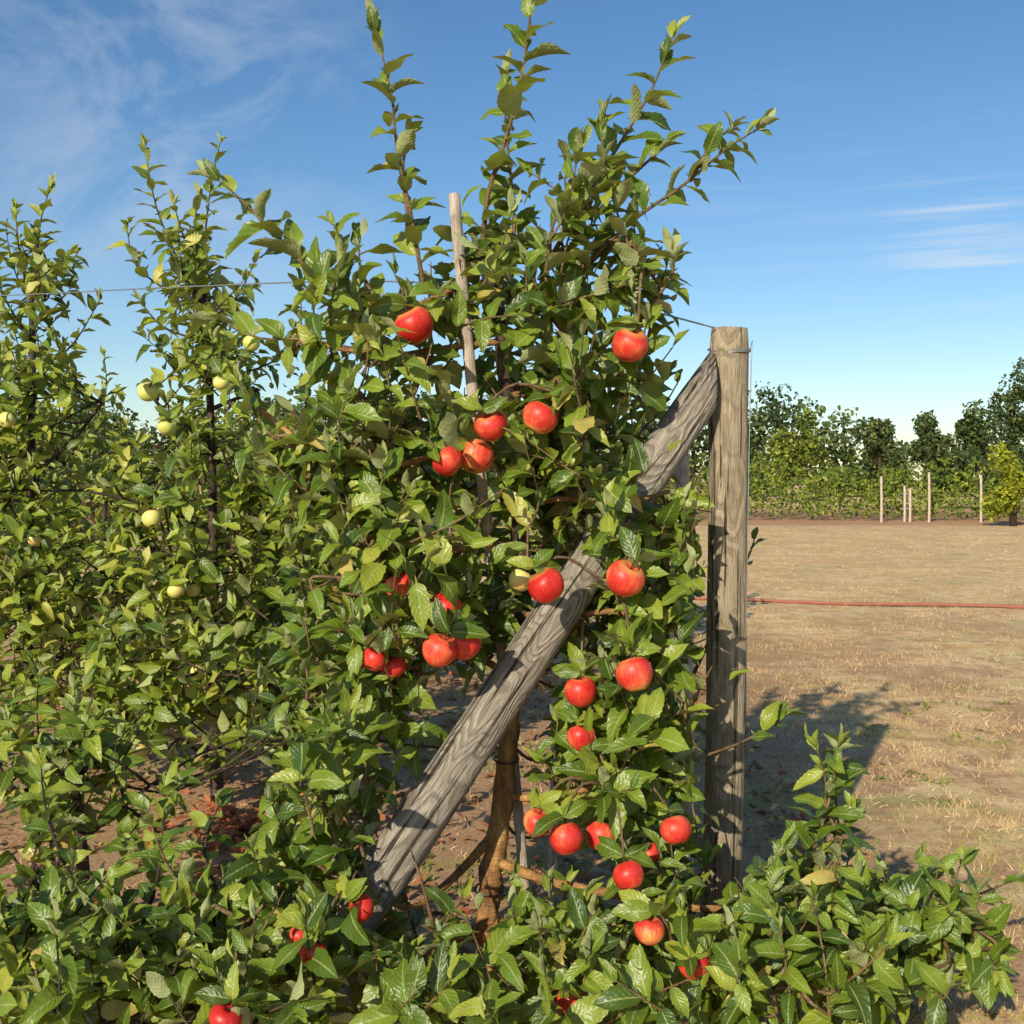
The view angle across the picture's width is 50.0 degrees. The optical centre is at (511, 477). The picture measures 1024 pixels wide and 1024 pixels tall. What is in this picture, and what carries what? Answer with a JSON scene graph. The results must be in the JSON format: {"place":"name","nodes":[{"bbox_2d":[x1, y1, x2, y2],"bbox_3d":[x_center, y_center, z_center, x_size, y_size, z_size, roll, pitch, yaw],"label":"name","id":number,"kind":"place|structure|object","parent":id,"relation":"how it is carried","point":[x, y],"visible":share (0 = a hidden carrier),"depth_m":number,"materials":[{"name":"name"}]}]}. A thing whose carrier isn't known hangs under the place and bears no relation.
{"place":"outdoors","nodes":[
{"label":"outdoors","id":0,"kind":"place"},
{"bbox_2d":[0,480,1023,1023],"bbox_3d":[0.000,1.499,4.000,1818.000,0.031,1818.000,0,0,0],"label":"ground","id":1,"kind":"structure","parent":0,"point":[936,582],"depth_m":7.14,"materials":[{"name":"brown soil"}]},
{"bbox_2d":[0,319,38,648],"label":"apple tree","id":2,"kind":"object","parent":1,"relation":"on","point":[2,554],"visible":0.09,"depth_m":8.03,"materials":[{"name":"green plant"}]},
{"bbox_2d":[1,395,92,611],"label":"apple tree","id":3,"kind":"object","parent":1,"relation":"on","point":[39,405],"visible":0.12,"depth_m":11.94,"materials":[{"name":"green plant"}]},
{"bbox_2d":[0,172,153,773],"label":"apple tree","id":4,"kind":"object","parent":1,"relation":"on","point":[31,614],"visible":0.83,"depth_m":5.20,"materials":[{"name":"green plant"}]},
{"bbox_2d":[40,346,191,641],"bbox_3d":[-3.062,0.266,8.139,1.395,2.520,1.165,0,0,0],"label":"apple tree","id":5,"kind":"object","parent":1,"relation":"on","point":[107,503],"visible":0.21,"depth_m":8.11,"materials":[{"name":"green plant"}]},
{"bbox_2d":[1,407,295,562],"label":"autumn bushes","id":6,"kind":"object","parent":1,"relation":"on","point":[89,504],"visible":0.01,"depth_m":17.11,"materials":[{"name":"green plant"}]},
{"bbox_2d":[0,662,309,913],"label":"apple tree","id":7,"kind":"object","parent":1,"relation":"on","point":[97,752],"visible":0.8,"depth_m":3.57,"materials":[{"name":"green plant"}]},
{"bbox_2d":[0,745,359,1023],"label":"apple tree","id":8,"kind":"object","parent":1,"relation":"on","point":[67,958],"visible":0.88,"depth_m":2.48,"materials":[{"name":"green plant"}]},
{"bbox_2d":[47,132,341,802],"bbox_3d":[-1.327,-0.042,4.927,1.307,3.070,1.819,0,0,-32],"label":"apple tree","id":9,"kind":"object","parent":1,"relation":"on","point":[184,571],"visible":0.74,"depth_m":4.68,"materials":[{"name":"green plant"}]},
{"bbox_2d":[190,391,258,619],"bbox_3d":[-2.692,0.212,10.467,1.459,2.676,1.067,0,0,21],"label":"apple tree","id":10,"kind":"object","parent":1,"relation":"on","point":[225,424],"visible":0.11,"depth_m":10.35,"materials":[{"name":"green plant"}]},
{"bbox_2d":[3,357,622,523],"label":"bushes","id":11,"kind":"object","parent":1,"relation":"on","point":[491,473],"visible":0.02,"depth_m":28.75,"materials":[{"name":"green plant"}]},
{"bbox_2d":[255,380,373,678],"bbox_3d":[-1.322,0.336,7.670,1.346,2.330,1.088,0,0,24],"label":"apple tree","id":12,"kind":"object","parent":1,"relation":"on","point":[323,418],"visible":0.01,"depth_m":7.59,"materials":[{"name":"green plant"}]},
{"bbox_2d":[407,398,461,617],"bbox_3d":[-0.964,0.298,10.429,1.116,2.415,1.299,0,0,-37],"label":"apple tree","id":13,"kind":"object","parent":1,"relation":"on","point":[417,433],"visible":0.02,"depth_m":10.48,"materials":[{"name":"green plant"}]},
{"bbox_2d":[448,193,529,889],"bbox_3d":[-0.040,0.416,3.049,0.046,2.401,0.040,-5,2,0],"label":"support stake","id":14,"kind":"object","parent":1,"relation":"on","point":[471,389],"visible":0.36,"depth_m":3.01,"materials":[{"name":"brown wood"}]},
{"bbox_2d":[277,350,716,987],"bbox_3d":[-0.052,0.600,2.830,0.136,2.445,0.135,34,-18,6],"label":"wooden brace","id":15,"kind":"object","parent":1,"relation":"on","point":[435,798],"visible":0.7,"depth_m":2.79,"materials":[{"name":"grey wood"}]},
{"bbox_2d":[0,668,1001,1017],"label":"fallen leaves","id":16,"kind":"object","parent":1,"relation":"on","point":[236,826],"visible":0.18,"depth_m":4.72,"materials":[{"name":"brown plant"}]},
{"bbox_2d":[1,698,1012,1023],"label":"weeds","id":17,"kind":"object","parent":1,"relation":"on","point":[925,706],"visible":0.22,"depth_m":5.45,"materials":[{"name":"green plant"}]},
{"bbox_2d":[18,371,1023,497],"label":"distant trees","id":18,"kind":"object","parent":1,"relation":"on","point":[759,425],"visible":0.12,"depth_m":85.32,"materials":[{"name":"green plant"}]},
{"bbox_2d":[52,449,1023,520],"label":"orchard row","id":19,"kind":"object","parent":1,"relation":"on","point":[954,492],"visible":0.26,"depth_m":40.75,"materials":[{"name":"green plant"}]},
{"bbox_2d":[467,493,609,670],"bbox_3d":[0.228,0.393,8.484,1.258,2.291,1.219,0,0,0],"label":"apple tree","id":20,"kind":"object","parent":1,"relation":"on","point":[565,657],"depth_m":8.55,"materials":[{"name":"green plant"}]},
{"bbox_2d":[64,652,1019,1011],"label":"soil clods","id":21,"kind":"object","parent":1,"relation":"on","point":[770,766],"visible":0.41,"depth_m":5.95,"materials":[{"name":"brown soil"}]},
{"bbox_2d":[547,655,559,901],"bbox_3d":[0.147,1.128,3.902,0.041,1.000,0.037,1,0,0],"label":"support stake","id":22,"kind":"object","parent":1,"relation":"on","point":[552,852],"visible":0.27,"depth_m":3.89,"materials":[{"name":"grey wood"}]},
{"bbox_2d":[128,0,1023,1023],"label":"apple tree","id":23,"kind":"object","parent":1,"relation":"on","point":[364,494],"visible":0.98,"depth_m":2.75,"materials":[{"name":"green plant"}]},
{"bbox_2d":[585,382,706,618],"bbox_3d":[1.161,0.279,9.995,1.265,2.444,1.088,0,0,0],"label":"apple tree","id":24,"kind":"object","parent":1,"relation":"on","point":[669,496],"visible":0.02,"depth_m":9.99,"materials":[{"name":"green plant"}]},
{"bbox_2d":[674,451,694,872],"bbox_3d":[0.614,0.736,3.900,0.070,1.669,0.067,0,0,0],"label":"support stake","id":25,"kind":"object","parent":1,"relation":"on","point":[682,473],"visible":0.09,"depth_m":3.88,"materials":[{"name":"grey wood"}]},
{"bbox_2d":[700,326,752,918],"bbox_3d":[0.623,0.556,3.221,0.156,1.990,0.130,0,0,0],"label":"wooden post","id":26,"kind":"object","parent":1,"relation":"on","point":[727,564],"visible":0.82,"depth_m":3.17,"materials":[{"name":"grey wood"}]},
{"bbox_2d":[0,280,713,327],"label":"trellis wire","id":27,"kind":"object","parent":26,"relation":"attached to","point":[269,283],"visible":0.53,"depth_m":4.10,"materials":[{"name":"grey metal"}]},
{"bbox_2d":[512,593,1023,608],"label":"irrigation hose","id":28,"kind":"object","parent":1,"relation":"on","point":[881,603],"visible":0.38,"depth_m":12.78,"materials":[{"name":"red plastic"}]},
{"bbox_2d":[763,408,838,501],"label":"tree","id":29,"kind":"object","parent":1,"relation":"on","point":[790,449],"visible":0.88,"depth_m":67.12,"materials":[{"name":"green plant"}]},
{"bbox_2d":[850,416,904,503],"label":"tree","id":30,"kind":"object","parent":1,"relation":"on","point":[879,444],"visible":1,"depth_m":51.87,"materials":[{"name":"green plant"}]},
{"bbox_2d":[880,476,882,521],"bbox_3d":[12.451,0.751,37.004,0.088,1.598,0.088,0,0,-22],"label":"orchard post","id":31,"kind":"object","parent":1,"relation":"on","point":[881,501],"visible":0.93,"depth_m":36.97,"materials":[{"name":"brown wood"}]},
{"bbox_2d":[903,486,905,521],"bbox_3d":[13.412,0.914,37.504,0.089,1.272,0.084,0,0,22],"label":"orchard post","id":32,"kind":"object","parent":1,"relation":"on","point":[904,511],"visible":0.93,"depth_m":37.47,"materials":[{"name":"brown wood"}]},
{"bbox_2d":[909,489,910,521],"bbox_3d":[13.526,0.960,37.304,0.089,1.181,0.084,0,0,21],"label":"orchard post","id":33,"kind":"object","parent":1,"relation":"on","point":[909,505],"visible":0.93,"depth_m":37.27,"materials":[{"name":"brown wood"}]},
{"bbox_2d":[928,472,930,521],"bbox_3d":[14.061,0.682,37.003,0.090,1.736,0.089,0,0,-22],"label":"orchard post","id":34,"kind":"object","parent":1,"relation":"on","point":[929,505],"visible":0.93,"depth_m":36.97,"materials":[{"name":"brown wood"}]},
{"bbox_2d":[902,409,961,508],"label":"tree","id":35,"kind":"object","parent":1,"relation":"on","point":[930,443],"visible":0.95,"depth_m":49.78,"materials":[{"name":"green plant"}]},
{"bbox_2d":[953,399,1007,510],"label":"tree","id":36,"kind":"object","parent":1,"relation":"on","point":[973,435],"visible":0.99,"depth_m":49.72,"materials":[{"name":"green plant"}]},
{"bbox_2d":[980,475,981,521],"bbox_3d":[15.810,0.728,37.004,0.088,1.644,0.089,0,0,-22],"label":"orchard post","id":37,"kind":"object","parent":1,"relation":"on","point":[980,497],"visible":0.76,"depth_m":36.97,"materials":[{"name":"brown wood"}]},
{"bbox_2d":[979,441,1023,525],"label":"tree","id":38,"kind":"object","parent":1,"relation":"on","point":[1009,490],"visible":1,"depth_m":33.67,"materials":[{"name":"yellow plant"}]},
{"bbox_2d":[987,357,1023,470],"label":"tree","id":39,"kind":"object","parent":1,"relation":"on","point":[1013,424],"visible":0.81,"depth_m":55.40,"materials":[{"name":"green plant"}]},
{"bbox_2d":[0,0,1023,479],"label":"sky","id":40,"kind":"structure","parent":0,"point":[870,258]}
]}

